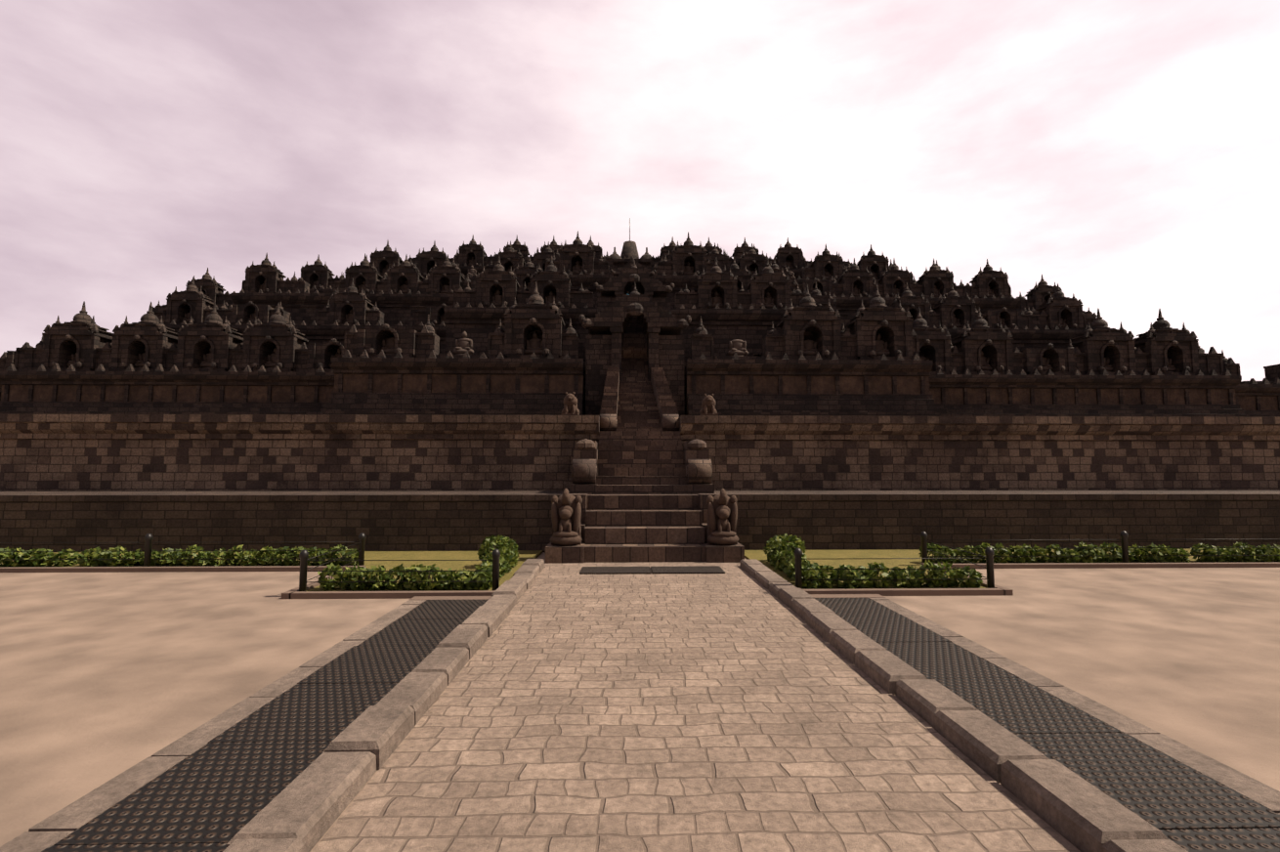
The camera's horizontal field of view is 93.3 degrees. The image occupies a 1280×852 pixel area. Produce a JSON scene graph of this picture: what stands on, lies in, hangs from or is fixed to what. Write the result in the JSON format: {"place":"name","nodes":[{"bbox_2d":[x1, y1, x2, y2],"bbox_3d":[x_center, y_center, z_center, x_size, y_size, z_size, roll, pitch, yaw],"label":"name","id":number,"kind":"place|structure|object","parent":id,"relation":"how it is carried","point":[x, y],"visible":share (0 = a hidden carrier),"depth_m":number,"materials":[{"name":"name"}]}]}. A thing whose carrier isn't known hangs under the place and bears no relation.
{"place":"outdoors","nodes":[
{"label":"outdoors","id":0,"kind":"place"},
{"bbox_2d":[0,552,1279,851],"bbox_3d":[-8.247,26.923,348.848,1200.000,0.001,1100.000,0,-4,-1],"label":"ground","id":1,"kind":"structure","parent":0,"point":[106,677],"depth_m":5.63,"materials":[{"name":"beige sand"}]},
{"bbox_2d":[143,530,1129,591],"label":"fence posts","id":2,"kind":"object","parent":1,"relation":"on","point":[495,553],"visible":0.92,"depth_m":8.22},
{"bbox_2d":[0,538,1279,582],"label":"fence wires","id":3,"kind":"object","parent":2,"relation":"attached to","point":[491,560],"visible":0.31,"depth_m":10.03,"materials":[{"name":"black metal"}]},
{"bbox_2d":[0,413,1279,552],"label":"base walls","id":4,"kind":"structure","parent":1,"relation":"on","point":[403,482],"depth_m":14.63,"materials":[{"name":"brown stone"}]},
{"bbox_2d":[0,230,1279,416],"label":"temple","id":5,"kind":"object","parent":4,"relation":"on","point":[471,327],"visible":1,"depth_m":25.04,"materials":[{"name":"stone"}]},
{"bbox_2d":[0,558,1279,851],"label":"kerbs","id":6,"kind":"structure","parent":1,"relation":"on","point":[305,809],"depth_m":3.48,"materials":[{"name":"stone"}]},
{"bbox_2d":[0,562,1279,599],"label":"bed edging","id":7,"kind":"object","parent":1,"relation":"on","point":[997,590],"visible":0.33,"depth_m":8.32,"materials":[{"name":"grey stone"}]},
{"bbox_2d":[0,548,1279,591],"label":"grass lawn","id":8,"kind":"structure","parent":1,"relation":"on","point":[835,558],"depth_m":10.93,"materials":[{"name":"green plant"}]},
{"bbox_2d":[0,533,1279,591],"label":"hedge","id":9,"kind":"object","parent":1,"relation":"on","point":[778,553],"depth_m":10.18,"materials":[{"name":"green plant"}]},
{"bbox_2d":[545,316,744,563],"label":"stairs","id":10,"kind":"structure","parent":1,"relation":"on","point":[642,486],"depth_m":12.71,"materials":[{"name":"stone"}]},
{"bbox_2d":[549,391,739,546],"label":"guardian lion statues","id":11,"kind":"object","parent":10,"relation":"on","point":[722,514],"visible":0.94,"depth_m":11.03,"materials":[{"name":"grey stone"}]},
{"bbox_2d":[41,565,1279,851],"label":"rubber mats","id":12,"kind":"object","parent":1,"relation":"on","point":[219,792],"visible":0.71,"depth_m":3.55,"materials":[{"name":"black rubber"}]},
{"bbox_2d":[0,0,1279,381],"label":"sky","id":13,"kind":"structure","parent":0,"point":[1123,154],"materials":[{"name":"white"}]},
{"bbox_2d":[311,561,1079,851],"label":"path paving","id":14,"kind":"structure","parent":0,"point":[735,707],"depth_m":3.60,"materials":[{"name":"beige stone"}]}
]}

